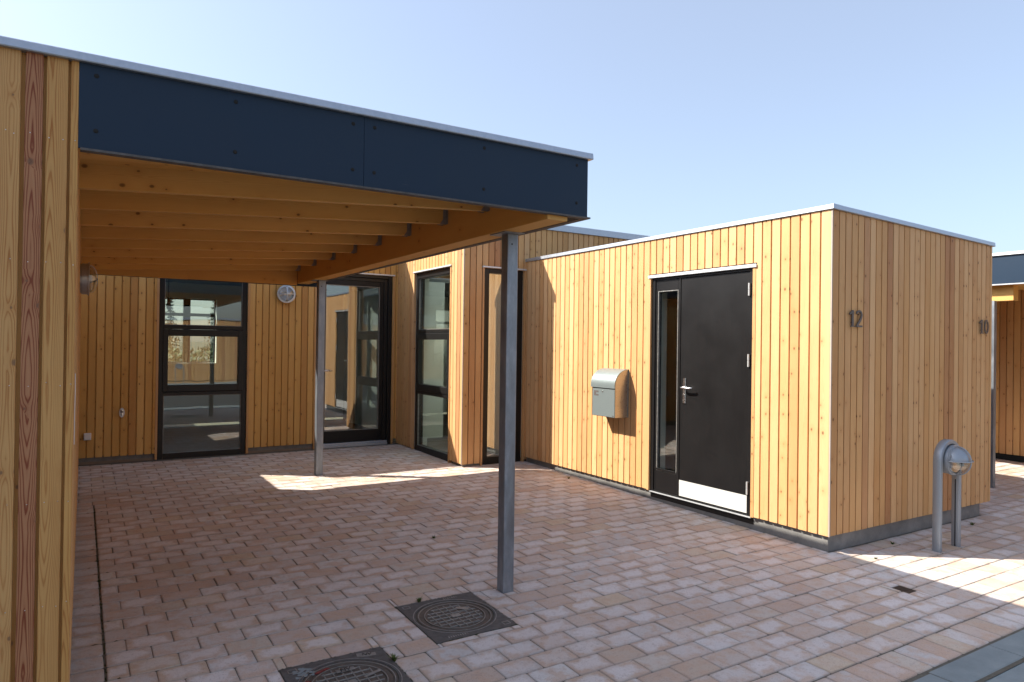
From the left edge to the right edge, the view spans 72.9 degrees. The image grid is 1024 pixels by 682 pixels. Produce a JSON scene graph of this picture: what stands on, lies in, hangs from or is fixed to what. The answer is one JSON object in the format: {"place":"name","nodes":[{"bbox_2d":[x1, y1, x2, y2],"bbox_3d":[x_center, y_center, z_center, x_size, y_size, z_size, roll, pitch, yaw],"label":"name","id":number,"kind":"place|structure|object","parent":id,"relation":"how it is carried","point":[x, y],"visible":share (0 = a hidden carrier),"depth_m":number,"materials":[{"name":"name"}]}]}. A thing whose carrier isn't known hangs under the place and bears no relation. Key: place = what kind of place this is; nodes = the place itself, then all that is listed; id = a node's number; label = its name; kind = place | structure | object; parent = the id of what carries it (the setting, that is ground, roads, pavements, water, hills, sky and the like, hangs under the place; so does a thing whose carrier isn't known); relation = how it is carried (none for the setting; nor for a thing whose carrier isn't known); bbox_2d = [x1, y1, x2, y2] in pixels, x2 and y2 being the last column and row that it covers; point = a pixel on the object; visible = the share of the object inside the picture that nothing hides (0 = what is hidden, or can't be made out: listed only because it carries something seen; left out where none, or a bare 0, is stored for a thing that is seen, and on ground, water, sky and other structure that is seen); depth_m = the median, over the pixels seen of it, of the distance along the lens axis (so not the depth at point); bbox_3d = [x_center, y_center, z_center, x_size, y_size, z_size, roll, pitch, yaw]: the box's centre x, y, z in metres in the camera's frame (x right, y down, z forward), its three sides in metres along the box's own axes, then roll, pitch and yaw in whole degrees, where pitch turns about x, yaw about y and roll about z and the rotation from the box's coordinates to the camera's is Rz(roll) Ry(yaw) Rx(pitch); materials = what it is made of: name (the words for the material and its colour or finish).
{"place":"outdoors","nodes":[
{"label":"outdoors","id":0,"kind":"place"},
{"bbox_2d":[163,342,447,428],"bbox_3d":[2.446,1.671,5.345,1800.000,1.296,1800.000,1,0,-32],"label":"ground","id":1,"kind":"structure","parent":0,"point":[194,345],"depth_m":13.27,"materials":[{"name":"soil"}]},
{"bbox_2d":[0,35,80,681],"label":"timber outbuilding","id":2,"kind":"structure","parent":1,"relation":"on","point":[40,293],"depth_m":2.65,"materials":[{"name":"wood"}]},
{"bbox_2d":[74,373,75,443],"bbox_3d":[-1.726,0.268,2.736,0.004,0.280,0.005,1,0,-32],"label":"white cable","id":3,"kind":"object","parent":2,"relation":"attached to","point":[74,409],"visible":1,"depth_m":2.73,"materials":[{"name":"white plastic"}]},
{"bbox_2d":[80,262,97,295],"bbox_3d":[-3.114,-0.456,5.098,0.114,0.244,0.244,1,0,-32],"label":"bulkhead lamp","id":4,"kind":"object","parent":2,"relation":"attached to","point":[86,278],"visible":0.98,"depth_m":5.01,"materials":[{"name":"metal"}]},
{"bbox_2d":[165,299,182,361],"bbox_3d":[-10.832,-0.076,21.839,1.176,2.745,1.336,1,0,-32],"label":"spruce tree","id":5,"kind":"object","parent":1,"relation":"on","point":[170,321],"visible":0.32,"depth_m":21.82,"materials":[{"name":"green plant"}]},
{"bbox_2d":[168,344,212,361],"bbox_3d":[-7.413,0.600,18.361,15.178,1.724,2.712,1,0,-32],"label":"hedge","id":6,"kind":"object","parent":1,"relation":"on","point":[192,355],"visible":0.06,"depth_m":17.47,"materials":[{"name":"green plant"}]},
{"bbox_2d":[202,301,213,361],"bbox_3d":[-10.820,-0.237,25.312,1.372,3.017,1.290,1,0,31],"label":"spruce tree","id":7,"kind":"object","parent":1,"relation":"on","point":[209,336],"visible":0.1,"depth_m":25.20,"materials":[{"name":"green plant"}]},
{"bbox_2d":[78,225,673,466],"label":"timber house","id":8,"kind":"structure","parent":1,"relation":"on","point":[412,353],"depth_m":9.38,"materials":[{"name":"wood"}]},
{"bbox_2d":[84,433,90,439],"bbox_3d":[-5.049,1.138,8.238,0.077,0.080,0.050,1,0,-32],"label":"outdoor socket","id":9,"kind":"object","parent":8,"relation":"attached to","point":[87,436],"visible":1,"depth_m":8.22,"materials":[{"name":"white plastic"}]},
{"bbox_2d":[119,408,124,416],"bbox_3d":[-4.737,0.873,8.416,0.060,0.116,0.077,1,0,-32],"label":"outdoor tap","id":10,"kind":"object","parent":8,"relation":"attached to","point":[121,412],"visible":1,"depth_m":8.43,"materials":[{"name":"metal"}]},
{"bbox_2d":[166,281,170,307],"bbox_3d":[-5.016,-0.729,10.121,0.070,0.498,0.068,1,0,-32],"label":"hanging bulb","id":11,"kind":"object","parent":8,"relation":"hanging from","point":[168,304],"visible":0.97,"depth_m":10.11,"materials":[{"name":"black metal"}]},
{"bbox_2d":[165,298,215,362],"bbox_3d":[-5.537,-0.176,11.900,0.810,1.100,0.070,1,0,-32],"label":"window","id":12,"kind":"structure","parent":8,"relation":"in","point":[186,314],"depth_m":11.85,"materials":[{"name":"black paint"}]},
{"bbox_2d":[157,278,247,459],"bbox_3d":[-4.008,0.252,8.999,1.051,2.496,0.114,1,0,-32],"label":"window","id":13,"kind":"structure","parent":8,"relation":"in","point":[165,330],"depth_m":8.94,"materials":[{"name":"black paint"}]},
{"bbox_2d":[277,285,295,302],"bbox_3d":[-3.069,-0.640,9.428,0.244,0.244,0.114,1,0,-32],"label":"bulkhead lamp","id":14,"kind":"object","parent":8,"relation":"attached to","point":[285,294],"visible":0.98,"depth_m":9.43,"materials":[{"name":"metal"}]},
{"bbox_2d":[323,274,392,448],"bbox_3d":[-2.295,0.289,10.050,1.121,2.513,0.158,1,0,-32],"label":"glazed door","id":15,"kind":"structure","parent":8,"relation":"in","point":[380,435],"depth_m":10.25,"materials":[{"name":"black paint"}]},
{"bbox_2d":[414,267,449,460],"bbox_3d":[-1.037,0.304,9.380,0.114,2.516,1.120,1,0,-32],"label":"window","id":16,"kind":"structure","parent":8,"relation":"in","point":[422,334],"depth_m":9.74,"materials":[{"name":"black paint"}]},
{"bbox_2d":[482,268,522,464],"bbox_3d":[-0.150,0.326,8.936,0.589,2.489,0.104,1,0,-32],"label":"window","id":17,"kind":"structure","parent":8,"relation":"in","point":[493,459],"depth_m":8.86,"materials":[{"name":"black paint"}]},
{"bbox_2d":[524,203,995,551],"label":"timber shed","id":18,"kind":"structure","parent":1,"relation":"on","point":[772,392],"depth_m":6.17,"materials":[{"name":"wood"}]},
{"bbox_2d":[591,368,628,417],"bbox_3d":[1.046,0.553,7.446,0.192,0.511,0.398,1,0,-32],"label":"mailbox","id":19,"kind":"object","parent":18,"relation":"attached to","point":[610,393],"visible":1,"depth_m":7.33,"materials":[{"name":"metal"}]},
{"bbox_2d":[592,388,614,417],"bbox_3d":[0.974,0.656,7.394,0.009,0.290,0.370,1,0,-32],"label":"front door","id":20,"kind":"structure","parent":19,"relation":"in","point":[603,400],"depth_m":7.39,"materials":[{"name":"metal"}]},
{"bbox_2d":[649,268,753,524],"bbox_3d":[1.759,0.476,6.532,0.148,2.220,1.275,1,0,-32],"label":"door","id":21,"kind":"structure","parent":18,"relation":"in","point":[714,318],"depth_m":6.41,"materials":[{"name":"black paint"}]},
{"bbox_2d":[849,310,862,326],"bbox_3d":[2.725,-0.179,5.504,0.176,0.135,0.023,1,0,-32],"label":"house number","id":22,"kind":"object","parent":18,"relation":"attached to","point":[852,318],"visible":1,"depth_m":5.50,"materials":[{"name":"grey metal"}]},
{"bbox_2d":[979,320,988,333],"bbox_3d":[4.491,-0.136,6.602,0.175,0.135,0.023,1,0,-32],"label":"house number","id":23,"kind":"object","parent":18,"relation":"attached to","point":[985,323],"visible":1,"depth_m":6.60,"materials":[{"name":"grey metal"}]},
{"bbox_2d":[913,630,1023,681],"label":"kerb","id":24,"kind":"structure","parent":1,"relation":"on","point":[985,661],"depth_m":3.53,"materials":[{"name":"concrete"}]},
{"bbox_2d":[990,250,1023,487],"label":"neighbour carport","id":25,"kind":"object","parent":1,"relation":"on","point":[1007,393],"visible":0.1,"depth_m":9.77,"materials":[{"name":"brown wood"}]},
{"bbox_2d":[0,0,1023,341],"label":"sky","id":26,"kind":"structure","parent":0,"point":[690,114],"materials":[{"name":"blue"}]},
{"bbox_2d":[70,443,1023,681],"bbox_3d":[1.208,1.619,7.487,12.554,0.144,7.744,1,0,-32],"label":"brick paving","id":27,"kind":"structure","parent":0,"point":[592,540],"depth_m":4.65,"materials":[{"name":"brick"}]},
{"bbox_2d":[78,52,593,593],"bbox_3d":[-2.056,0.307,5.663,2.541,2.845,5.441,1,0,-32],"label":"carport","id":28,"kind":"object","parent":27,"relation":"on","point":[192,176],"visible":0.91,"depth_m":3.83,"materials":[{"name":"black wood"}]},
{"bbox_2d":[279,647,412,681],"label":"manhole cover","id":29,"kind":"object","parent":27,"relation":"on","point":[360,666],"visible":1,"depth_m":3.35,"materials":[{"name":"metal"}]},
{"bbox_2d":[87,474,612,681],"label":"moss","id":30,"kind":"object","parent":27,"relation":"on","point":[99,580],"visible":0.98,"depth_m":3.92,"materials":[{"name":"green plant"}]},
{"bbox_2d":[388,653,398,661],"bbox_3d":[-0.593,1.583,3.462,0.072,0.031,0.061,1,0,20],"label":"weed","id":31,"kind":"object","parent":27,"relation":"on","point":[393,658],"visible":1,"depth_m":3.46,"materials":[{"name":"green plant"}]},
{"bbox_2d":[396,592,516,643],"bbox_3d":[-0.332,1.605,4.030,0.502,0.030,0.560,1,0,-32],"label":"manhole cover","id":32,"kind":"object","parent":27,"relation":"on","point":[448,618],"visible":1,"depth_m":4.01,"materials":[{"name":"metal"}]},
{"bbox_2d":[893,586,915,593],"bbox_3d":[2.604,1.659,4.604,0.099,0.022,0.109,1,0,-32],"label":"drain cover","id":33,"kind":"object","parent":27,"relation":"on","point":[904,589],"visible":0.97,"depth_m":4.60,"materials":[{"name":"black metal"}]},
{"bbox_2d":[932,439,973,552],"bbox_3d":[3.523,1.249,5.489,0.329,0.922,0.223,1,0,-32],"label":"bollard lamp","id":34,"kind":"object","parent":27,"relation":"on","point":[951,457],"visible":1,"depth_m":5.47,"materials":[{"name":"silver metal"}]}
]}

